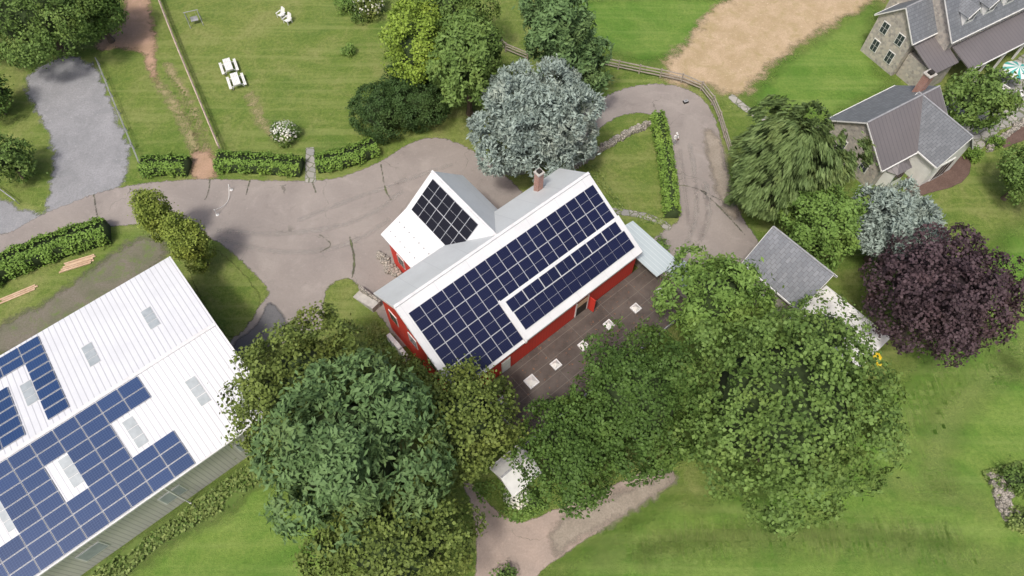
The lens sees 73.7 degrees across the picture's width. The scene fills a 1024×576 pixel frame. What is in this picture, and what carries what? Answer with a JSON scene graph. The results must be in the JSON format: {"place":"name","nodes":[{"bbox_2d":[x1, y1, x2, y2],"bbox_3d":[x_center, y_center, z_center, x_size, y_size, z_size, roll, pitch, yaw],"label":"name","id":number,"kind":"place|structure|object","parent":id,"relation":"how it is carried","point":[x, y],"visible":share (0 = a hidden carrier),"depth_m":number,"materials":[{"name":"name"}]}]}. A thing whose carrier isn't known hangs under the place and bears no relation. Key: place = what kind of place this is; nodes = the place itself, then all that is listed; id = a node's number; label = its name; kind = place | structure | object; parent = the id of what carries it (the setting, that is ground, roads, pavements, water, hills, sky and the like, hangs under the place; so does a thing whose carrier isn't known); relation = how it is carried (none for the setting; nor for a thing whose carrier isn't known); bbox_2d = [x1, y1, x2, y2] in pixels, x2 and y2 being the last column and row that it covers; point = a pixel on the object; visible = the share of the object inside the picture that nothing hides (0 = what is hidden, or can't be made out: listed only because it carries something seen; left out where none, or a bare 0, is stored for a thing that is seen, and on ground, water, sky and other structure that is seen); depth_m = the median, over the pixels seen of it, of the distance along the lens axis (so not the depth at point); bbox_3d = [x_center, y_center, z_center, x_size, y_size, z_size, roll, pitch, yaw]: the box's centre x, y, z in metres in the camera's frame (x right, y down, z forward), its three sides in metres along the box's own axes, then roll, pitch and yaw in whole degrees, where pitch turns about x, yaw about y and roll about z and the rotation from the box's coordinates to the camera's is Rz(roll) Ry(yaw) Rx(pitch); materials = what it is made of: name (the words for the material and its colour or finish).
{"place":"outdoors","nodes":[
{"label":"outdoors","id":0,"kind":"place"},
{"bbox_2d":[0,200,42,233],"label":"gravel","id":1,"kind":"structure","parent":0,"point":[12,218],"depth_m":63.84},
{"bbox_2d":[23,56,130,211],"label":"gravel","id":2,"kind":"structure","parent":0,"point":[74,108],"depth_m":69.26,"materials":[{"name":"gravel"}]},
{"bbox_2d":[0,238,167,352],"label":"dirt","id":3,"kind":"structure","parent":0,"point":[117,269],"depth_m":59.96,"materials":[{"name":"soil"}]},
{"bbox_2d":[96,0,157,80],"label":"dirt","id":4,"kind":"structure","parent":0,"point":[138,34],"depth_m":76.33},
{"bbox_2d":[81,464,270,575],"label":"lawn","id":5,"kind":"structure","parent":0,"point":[234,500],"depth_m":50.09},
{"bbox_2d":[91,467,263,575],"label":"weeds","id":6,"kind":"object","parent":5,"relation":"on","point":[159,537],"visible":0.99,"depth_m":50.01,"materials":[{"name":"green plant"}]},
{"bbox_2d":[156,82,199,152],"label":"path","id":7,"kind":"structure","parent":0,"point":[182,123],"depth_m":70.14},
{"bbox_2d":[164,62,210,155],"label":"path","id":8,"kind":"structure","parent":0,"point":[172,72],"depth_m":72.00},
{"bbox_2d":[190,149,216,179],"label":"dirt","id":9,"kind":"structure","parent":0,"point":[202,163],"depth_m":66.90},
{"bbox_2d":[191,248,259,336],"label":"lawn","id":10,"kind":"structure","parent":0,"point":[229,295],"depth_m":59.69,"materials":[{"name":"green plant"}]},
{"bbox_2d":[126,476,361,575],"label":"lawn","id":11,"kind":"structure","parent":0,"point":[241,539],"depth_m":49.17,"materials":[{"name":"plant"}]},
{"bbox_2d":[244,93,270,135],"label":"path","id":12,"kind":"structure","parent":0,"point":[257,111],"depth_m":70.42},
{"bbox_2d":[234,303,285,357],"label":"driveway","id":13,"kind":"structure","parent":0,"point":[272,314],"depth_m":58.13,"materials":[{"name":"asphalt"}]},
{"bbox_2d":[0,138,521,347],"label":"driveway","id":14,"kind":"structure","parent":0,"point":[292,276],"depth_m":64.00,"materials":[{"name":"asphalt"}]},
{"bbox_2d":[376,251,401,277],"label":"stone wall","id":15,"kind":"structure","parent":14,"relation":"on","point":[393,269],"depth_m":60.86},
{"bbox_2d":[305,147,315,181],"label":"path","id":16,"kind":"structure","parent":0,"point":[310,173],"depth_m":66.89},
{"bbox_2d":[353,286,381,312],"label":"stone steps","id":17,"kind":"structure","parent":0,"point":[368,300],"depth_m":58.85,"materials":[{"name":"stone"}]},
{"bbox_2d":[323,278,417,375],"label":"lawn","id":18,"kind":"structure","parent":0,"point":[342,292],"depth_m":58.85,"materials":[{"name":"green plant"}]},
{"bbox_2d":[366,320,406,367],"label":"weeds","id":19,"kind":"object","parent":18,"relation":"on","point":[379,334],"visible":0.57,"depth_m":57.47,"materials":[{"name":"green plant"}]},
{"bbox_2d":[0,0,1023,575],"bbox_3d":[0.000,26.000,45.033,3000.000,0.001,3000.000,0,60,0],"label":"ground","id":20,"kind":"structure","parent":0,"point":[304,74],"depth_m":69.95,"materials":[{"name":"green plant"}]},
{"bbox_2d":[0,74,14,116],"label":"tree","id":21,"kind":"object","parent":20,"relation":"on","point":[3,98],"visible":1,"depth_m":68.38,"materials":[{"name":"green plant"}]},
{"bbox_2d":[0,284,37,303],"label":"lumber stack","id":22,"kind":"object","parent":20,"relation":"on","point":[17,293],"visible":1,"depth_m":59.67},
{"bbox_2d":[0,132,48,184],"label":"tree","id":23,"kind":"object","parent":20,"relation":"on","point":[12,159],"visible":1,"depth_m":63.64,"materials":[{"name":"green plant"}]},
{"bbox_2d":[0,215,111,286],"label":"hedge","id":24,"kind":"object","parent":20,"relation":"on","point":[34,253],"visible":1,"depth_m":60.70,"materials":[{"name":"green plant"}]},
{"bbox_2d":[0,0,128,70],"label":"tree","id":25,"kind":"object","parent":20,"relation":"on","point":[35,22],"visible":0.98,"depth_m":68.38,"materials":[{"name":"green plant"}]},
{"bbox_2d":[59,254,95,272],"bbox_3d":[-39.001,-2.228,61.233,3.160,0.110,0.950,-19,62,-11],"label":"lumber stack","id":26,"kind":"object","parent":20,"relation":"on","point":[77,263],"visible":1,"depth_m":61.20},
{"bbox_2d":[52,0,128,43],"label":"tree","id":27,"kind":"object","parent":20,"relation":"on","point":[110,39],"visible":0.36,"depth_m":71.34,"materials":[{"name":"green plant"}]},
{"bbox_2d":[95,57,139,162],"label":"fence","id":28,"kind":"object","parent":20,"relation":"on","point":[119,113],"visible":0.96,"depth_m":69.77,"materials":[{"name":"wood"}]},
{"bbox_2d":[0,256,261,575],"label":"warehouse","id":29,"kind":"structure","parent":20,"relation":"on","point":[113,429],"depth_m":48.48,"materials":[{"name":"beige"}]},
{"bbox_2d":[75,541,109,561],"bbox_3d":[-28.929,18.173,47.069,1.700,1.500,0.065,-36,66,-19],"label":"window","id":30,"kind":"structure","parent":29,"relation":"in","point":[96,548],"depth_m":47.00,"materials":[{"name":"glass"}]},
{"bbox_2d":[157,484,187,504],"bbox_3d":[-24.333,14.833,48.998,1.700,1.500,0.065,-36,66,-19],"label":"window","id":31,"kind":"structure","parent":29,"relation":"in","point":[179,489],"depth_m":48.89,"materials":[{"name":"glass"}]},
{"bbox_2d":[127,186,178,242],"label":"arborvitae","id":32,"kind":"object","parent":20,"relation":"on","point":[149,209],"visible":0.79,"depth_m":57.44,"materials":[{"name":"green plant"}]},
{"bbox_2d":[136,152,192,178],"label":"hedge","id":33,"kind":"object","parent":20,"relation":"on","point":[169,164],"visible":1,"depth_m":65.77,"materials":[{"name":"green plant"}]},
{"bbox_2d":[157,207,219,273],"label":"arborvitae","id":34,"kind":"object","parent":20,"relation":"on","point":[188,238],"visible":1,"depth_m":56.23,"materials":[{"name":"green plant"}]},
{"bbox_2d":[158,0,219,147],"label":"fence","id":35,"kind":"object","parent":20,"relation":"on","point":[189,76],"visible":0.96,"depth_m":71.75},
{"bbox_2d":[219,58,238,74],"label":"picnic table","id":36,"kind":"object","parent":20,"relation":"on","point":[226,64],"visible":1,"depth_m":73.08,"materials":[{"name":"white paint"}]},
{"bbox_2d":[226,72,246,89],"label":"picnic table","id":37,"kind":"object","parent":20,"relation":"on","point":[234,79],"visible":1,"depth_m":71.98,"materials":[{"name":"white paint"}]},
{"bbox_2d":[212,148,305,177],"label":"hedge","id":38,"kind":"object","parent":20,"relation":"on","point":[247,162],"visible":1,"depth_m":65.85,"materials":[{"name":"green plant"}]},
{"bbox_2d":[268,119,302,148],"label":"shrub","id":39,"kind":"object","parent":20,"relation":"on","point":[284,133],"visible":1,"depth_m":67.44,"materials":[{"name":"white plant"}]},
{"bbox_2d":[207,300,393,487],"bbox_3d":[-14.574,7.799,48.583,12.285,12.154,13.101,0,60,0],"label":"tree","id":40,"kind":"object","parent":20,"relation":"on","point":[267,387],"visible":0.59,"depth_m":45.84,"materials":[{"name":"green plant"}]},
{"bbox_2d":[333,0,356,15],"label":"shrub","id":41,"kind":"object","parent":20,"relation":"on","point":[345,5],"visible":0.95,"depth_m":77.34,"materials":[{"name":"green plant"}]},
{"bbox_2d":[313,135,380,174],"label":"hedge","id":42,"kind":"object","parent":20,"relation":"on","point":[365,150],"visible":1,"depth_m":66.29,"materials":[{"name":"green plant"}]},
{"bbox_2d":[245,347,456,559],"bbox_3d":[-10.133,10.928,45.048,13.486,15.147,13.628,0,60,0],"label":"tree","id":43,"kind":"object","parent":20,"relation":"on","point":[348,452],"visible":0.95,"depth_m":41.08,"materials":[{"name":"green plant"}]},
{"bbox_2d":[348,7,369,25],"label":"shrub","id":44,"kind":"object","parent":20,"relation":"on","point":[356,15],"visible":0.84,"depth_m":76.78,"materials":[{"name":"green plant"}]},
{"bbox_2d":[350,0,385,22],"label":"shrub","id":45,"kind":"object","parent":20,"relation":"on","point":[369,7],"visible":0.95,"depth_m":76.43,"materials":[{"name":"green plant"}]},
{"bbox_2d":[345,80,413,145],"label":"yew bush","id":46,"kind":"object","parent":20,"relation":"on","point":[378,112],"visible":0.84,"depth_m":66.22,"materials":[{"name":"green plant"}]},
{"bbox_2d":[290,473,488,575],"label":"tree","id":47,"kind":"object","parent":20,"relation":"on","point":[387,549],"visible":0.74,"depth_m":40.69,"materials":[{"name":"green plant"}]},
{"bbox_2d":[379,58,408,101],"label":"yew bush","id":48,"kind":"object","parent":20,"relation":"on","point":[386,71],"visible":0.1,"depth_m":69.24,"materials":[{"name":"green plant"}]},
{"bbox_2d":[376,350,431,413],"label":"tree","id":49,"kind":"object","parent":20,"relation":"on","point":[417,367],"visible":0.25,"depth_m":49.02,"materials":[{"name":"green plant"}]},
{"bbox_2d":[377,0,445,87],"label":"tree","id":50,"kind":"object","parent":20,"relation":"on","point":[411,45],"visible":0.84,"depth_m":64.46,"materials":[{"name":"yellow plant"}]},
{"bbox_2d":[383,66,455,133],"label":"yew bush","id":51,"kind":"object","parent":20,"relation":"on","point":[423,101],"visible":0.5,"depth_m":66.55,"materials":[{"name":"green plant"}]},
{"bbox_2d":[406,0,501,30],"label":"tree","id":52,"kind":"object","parent":20,"relation":"on","point":[447,7],"visible":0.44,"depth_m":68.41,"materials":[{"name":"green plant"}]},
{"bbox_2d":[422,4,505,116],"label":"tree","id":53,"kind":"object","parent":20,"relation":"on","point":[467,56],"visible":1,"depth_m":61.38,"materials":[{"name":"green plant"}]},
{"bbox_2d":[409,353,528,489],"bbox_3d":[-3.242,9.678,48.358,8.139,10.663,9.298,-10,61,-6],"label":"tree","id":54,"kind":"object","parent":20,"relation":"on","point":[469,417],"visible":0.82,"depth_m":45.49,"materials":[{"name":"green plant"}]},
{"bbox_2d":[373,167,642,389],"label":"barn","id":55,"kind":"structure","parent":20,"relation":"on","point":[505,287],"depth_m":53.56,"materials":[{"name":"grey metal"}]},
{"bbox_2d":[625,221,689,301],"bbox_3d":[12.589,-1.973,59.221,3.650,3.400,8.600,-36,66,-19],"label":"canopy","id":56,"kind":"object","parent":55,"relation":"attached to","point":[655,258],"visible":0.32,"depth_m":58.32,"materials":[{"name":"white metal"}]},
{"bbox_2d":[472,479,550,522],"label":"weeds","id":57,"kind":"object","parent":20,"relation":"on","point":[523,517],"visible":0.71,"depth_m":50.60,"materials":[{"name":"green plant"}]},
{"bbox_2d":[489,445,540,496],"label":"shed","id":58,"kind":"structure","parent":20,"relation":"on","point":[502,470],"depth_m":49.58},
{"bbox_2d":[502,482,533,512],"bbox_3d":[0.459,15.267,50.660,2.505,1.651,2.728,0,60,0],"label":"shrub","id":59,"kind":"object","parent":20,"relation":"on","point":[518,497],"visible":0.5,"depth_m":50.24,"materials":[{"name":"white plant"}]},
{"bbox_2d":[521,491,550,517],"bbox_3d":[1.697,15.936,50.418,2.379,1.462,1.966,0,60,0],"label":"shrub","id":60,"kind":"object","parent":20,"relation":"on","point":[532,503],"visible":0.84,"depth_m":50.19,"materials":[{"name":"green plant"}]},
{"bbox_2d":[465,53,606,182],"bbox_3d":[1.937,-14.918,61.937,12.803,11.740,13.204,0,60,0],"label":"spruce tree","id":61,"kind":"object","parent":20,"relation":"on","point":[534,114],"visible":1,"depth_m":58.89,"materials":[{"name":"blue plant"}]},
{"bbox_2d":[511,0,597,78],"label":"tree","id":62,"kind":"object","parent":20,"relation":"on","point":[560,28],"visible":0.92,"depth_m":61.27,"materials":[{"name":"green plant"}]},
{"bbox_2d":[506,388,630,519],"bbox_3d":[3.942,11.719,47.816,8.680,9.563,9.532,0,60,0],"label":"tree","id":63,"kind":"object","parent":20,"relation":"on","point":[573,458],"visible":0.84,"depth_m":44.91,"materials":[{"name":"green plant"}]},
{"bbox_2d":[549,36,614,111],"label":"pine tree","id":64,"kind":"object","parent":20,"relation":"on","point":[590,58],"visible":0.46,"depth_m":64.19,"materials":[{"name":"green plant"}]},
{"bbox_2d":[487,265,684,445],"bbox_3d":[6.316,5.122,55.892,18.400,2.070,5.600,-36,66,-19],"label":"wooden deck","id":65,"kind":"object","parent":20,"relation":"on","point":[546,366],"visible":0.55,"depth_m":55.57,"materials":[{"name":"wood"}]},
{"bbox_2d":[567,314,716,486],"bbox_3d":[8.734,8.284,47.913,10.165,12.830,12.097,0,60,0],"label":"tree","id":66,"kind":"object","parent":20,"relation":"on","point":[634,394],"visible":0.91,"depth_m":44.57,"materials":[{"name":"green plant"}]},
{"bbox_2d":[601,59,730,155],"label":"fence","id":67,"kind":"object","parent":20,"relation":"on","point":[724,131],"visible":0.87,"depth_m":71.75,"materials":[{"name":"brown wood"}]},
{"bbox_2d":[650,241,783,353],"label":"tree","id":68,"kind":"object","parent":20,"relation":"on","point":[727,290],"visible":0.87,"depth_m":49.90,"materials":[{"name":"green plant"}]},
{"bbox_2d":[655,304,915,540],"bbox_3d":[17.816,8.236,46.482,16.205,15.354,15.487,-39,67,-20],"label":"tree","id":69,"kind":"object","parent":20,"relation":"on","point":[780,398],"visible":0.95,"depth_m":42.27,"materials":[{"name":"green plant"}]},
{"bbox_2d":[723,94,877,224],"bbox_3d":[25.030,-11.015,59.849,12.914,11.454,10.506,0,60,0],"label":"weeping beech","id":70,"kind":"object","parent":20,"relation":"on","point":[799,151],"visible":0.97,"depth_m":57.16,"materials":[{"name":"green plant"}]},
{"bbox_2d":[742,226,889,374],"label":"house","id":71,"kind":"structure","parent":20,"relation":"on","point":[796,270],"depth_m":54.72,"materials":[{"name":"stone"}]},
{"bbox_2d":[762,289,877,360],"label":"tree","id":72,"kind":"object","parent":20,"relation":"on","point":[831,319],"visible":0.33,"depth_m":50.08,"materials":[{"name":"green plant"}]},
{"bbox_2d":[776,182,873,271],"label":"tree","id":73,"kind":"object","parent":20,"relation":"on","point":[820,222],"visible":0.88,"depth_m":55.46,"materials":[{"name":"green plant"}]},
{"bbox_2d":[849,174,950,273],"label":"spruce tree","id":74,"kind":"object","parent":20,"relation":"on","point":[897,213],"visible":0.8,"depth_m":55.59,"materials":[{"name":"blue plant"}]},
{"bbox_2d":[829,69,973,186],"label":"cottage","id":75,"kind":"structure","parent":20,"relation":"on","point":[919,133],"depth_m":63.30,"materials":[{"name":"stone"}]},
{"bbox_2d":[876,159,911,186],"bbox_3d":[36.374,-10.862,64.584,3.100,3.000,1.050,-27,63,-14],"label":"bay window","id":76,"kind":"structure","parent":75,"relation":"in","point":[895,173],"depth_m":64.02,"materials":[{"name":"white paint"}]},
{"bbox_2d":[928,157,955,181],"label":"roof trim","id":77,"kind":"structure","parent":75,"relation":"in","point":[943,167],"depth_m":64.87,"materials":[{"name":"white paint"}]},
{"bbox_2d":[905,156,970,195],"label":"flower bed","id":78,"kind":"object","parent":20,"relation":"on","point":[957,172],"visible":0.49,"depth_m":66.16,"materials":[{"name":"brown soil"}]},
{"bbox_2d":[962,143,987,163],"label":"box bush","id":79,"kind":"object","parent":78,"relation":"on","point":[974,154],"visible":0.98,"depth_m":66.65,"materials":[{"name":"green plant"}]},
{"bbox_2d":[858,222,1023,367],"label":"purple beech","id":80,"kind":"object","parent":20,"relation":"on","point":[943,298],"visible":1,"depth_m":49.84,"materials":[{"name":"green plant"}]},
{"bbox_2d":[860,0,1023,85],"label":"farmhouse","id":81,"kind":"object","parent":20,"relation":"on","point":[909,42],"visible":0.98,"depth_m":70.15,"materials":[{"name":"stone"}]},
{"bbox_2d":[941,62,1023,132],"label":"tree","id":82,"kind":"object","parent":20,"relation":"on","point":[982,94],"visible":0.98,"depth_m":64.98,"materials":[{"name":"green plant"}]},
{"bbox_2d":[996,142,1023,205],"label":"tree","id":83,"kind":"object","parent":20,"relation":"on","point":[1014,169],"visible":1,"depth_m":61.35,"materials":[{"name":"green plant"}]},
{"bbox_2d":[998,127,1023,147],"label":"flower bed","id":84,"kind":"object","parent":20,"relation":"on","point":[1017,136],"visible":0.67,"depth_m":68.72,"materials":[{"name":"soil"}]},
{"bbox_2d":[985,131,1007,150],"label":"box bush","id":85,"kind":"object","parent":84,"relation":"on","point":[996,141],"visible":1,"depth_m":67.68,"materials":[{"name":"green plant"}]},
{"bbox_2d":[462,469,674,575],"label":"driveway","id":86,"kind":"structure","parent":0,"point":[525,548],"depth_m":49.46,"materials":[{"name":"gravel"}]},
{"bbox_2d":[489,560,518,575],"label":"shrub","id":87,"kind":"object","parent":86,"relation":"on","point":[505,572],"visible":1,"depth_m":47.64,"materials":[{"name":"green plant"}]},
{"bbox_2d":[550,473,675,554],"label":"gravel","id":88,"kind":"structure","parent":0,"point":[566,532],"depth_m":50.41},
{"bbox_2d":[585,128,663,217],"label":"lawn","id":89,"kind":"structure","parent":0,"point":[627,166],"depth_m":66.52,"materials":[{"name":"green plant"}]},
{"bbox_2d":[571,120,650,169],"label":"stone wall","id":90,"kind":"structure","parent":89,"relation":"on","point":[622,136],"depth_m":68.23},
{"bbox_2d":[577,165,665,224],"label":"weeds","id":91,"kind":"object","parent":89,"relation":"on","point":[600,182],"visible":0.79,"depth_m":64.89,"materials":[{"name":"green plant"}]},
{"bbox_2d":[648,109,681,217],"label":"hedge","id":92,"kind":"object","parent":89,"relation":"on","point":[667,172],"visible":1,"depth_m":65.63,"materials":[{"name":"green plant"}]},
{"bbox_2d":[612,208,670,229],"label":"path","id":93,"kind":"structure","parent":0,"point":[665,226],"depth_m":63.94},
{"bbox_2d":[578,0,729,62],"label":"lawn","id":94,"kind":"structure","parent":0,"point":[641,31],"depth_m":77.26,"materials":[{"name":"plant"}]},
{"bbox_2d":[555,83,757,271],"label":"driveway","id":95,"kind":"structure","parent":0,"point":[692,121],"depth_m":66.84,"materials":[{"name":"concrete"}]},
{"bbox_2d":[704,130,739,218],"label":"dirt","id":96,"kind":"structure","parent":0,"point":[716,156],"depth_m":66.77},
{"bbox_2d":[729,95,765,120],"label":"stone wall","id":97,"kind":"structure","parent":0,"point":[738,102],"depth_m":71.12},
{"bbox_2d":[662,0,871,94],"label":"dirt","id":98,"kind":"structure","parent":0,"point":[734,47],"depth_m":76.25,"materials":[{"name":"soil"}]},
{"bbox_2d":[555,221,1023,575],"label":"lawn","id":99,"kind":"structure","parent":0,"point":[987,433],"depth_m":50.24,"materials":[{"name":"plant"}]},
{"bbox_2d":[600,522,951,559],"bbox_3d":[19.193,18.320,49.458,28.800,0.001,5.600,0,60,0],"label":"lawn streak","id":100,"kind":"object","parent":99,"relation":"on","point":[607,557],"visible":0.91,"depth_m":49.64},
{"bbox_2d":[645,536,1023,571],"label":"lawn streak","id":101,"kind":"object","parent":99,"relation":"on","point":[942,550],"visible":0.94,"depth_m":49.20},
{"bbox_2d":[927,341,1023,475],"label":"lawn streak","id":102,"kind":"object","parent":99,"relation":"on","point":[966,397],"visible":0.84,"depth_m":54.65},
{"bbox_2d":[981,461,1023,499],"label":"weeds","id":103,"kind":"object","parent":99,"relation":"on","point":[1018,463],"visible":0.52,"depth_m":51.73,"materials":[{"name":"green plant"}]},
{"bbox_2d":[986,472,1019,521],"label":"stone wall","id":104,"kind":"structure","parent":99,"relation":"on","point":[1003,502],"depth_m":50.68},
{"bbox_2d":[985,455,1023,497],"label":"shrub","id":105,"kind":"object","parent":99,"relation":"on","point":[1014,478],"visible":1,"depth_m":50.79,"materials":[{"name":"green plant"}]},
{"bbox_2d":[1004,501,1023,534],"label":"shrub","id":106,"kind":"object","parent":99,"relation":"on","point":[1016,520],"visible":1,"depth_m":49.57,"materials":[{"name":"green plant"}]},
{"bbox_2d":[746,0,892,120],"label":"lawn","id":107,"kind":"structure","parent":0,"point":[834,70],"depth_m":73.42,"materials":[{"name":"plant"}]},
{"bbox_2d":[946,54,1023,148],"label":"terrace","id":108,"kind":"structure","parent":0,"point":[980,136],"depth_m":70.00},
{"bbox_2d":[986,118,1023,151],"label":"stone wall","id":109,"kind":"structure","parent":108,"relation":"on","point":[1015,127],"depth_m":68.81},
{"bbox_2d":[1003,61,1023,86],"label":"parasol","id":110,"kind":"object","parent":108,"relation":"on","point":[1013,66],"visible":0.6,"depth_m":70.46,"materials":[{"name":"fabric"}]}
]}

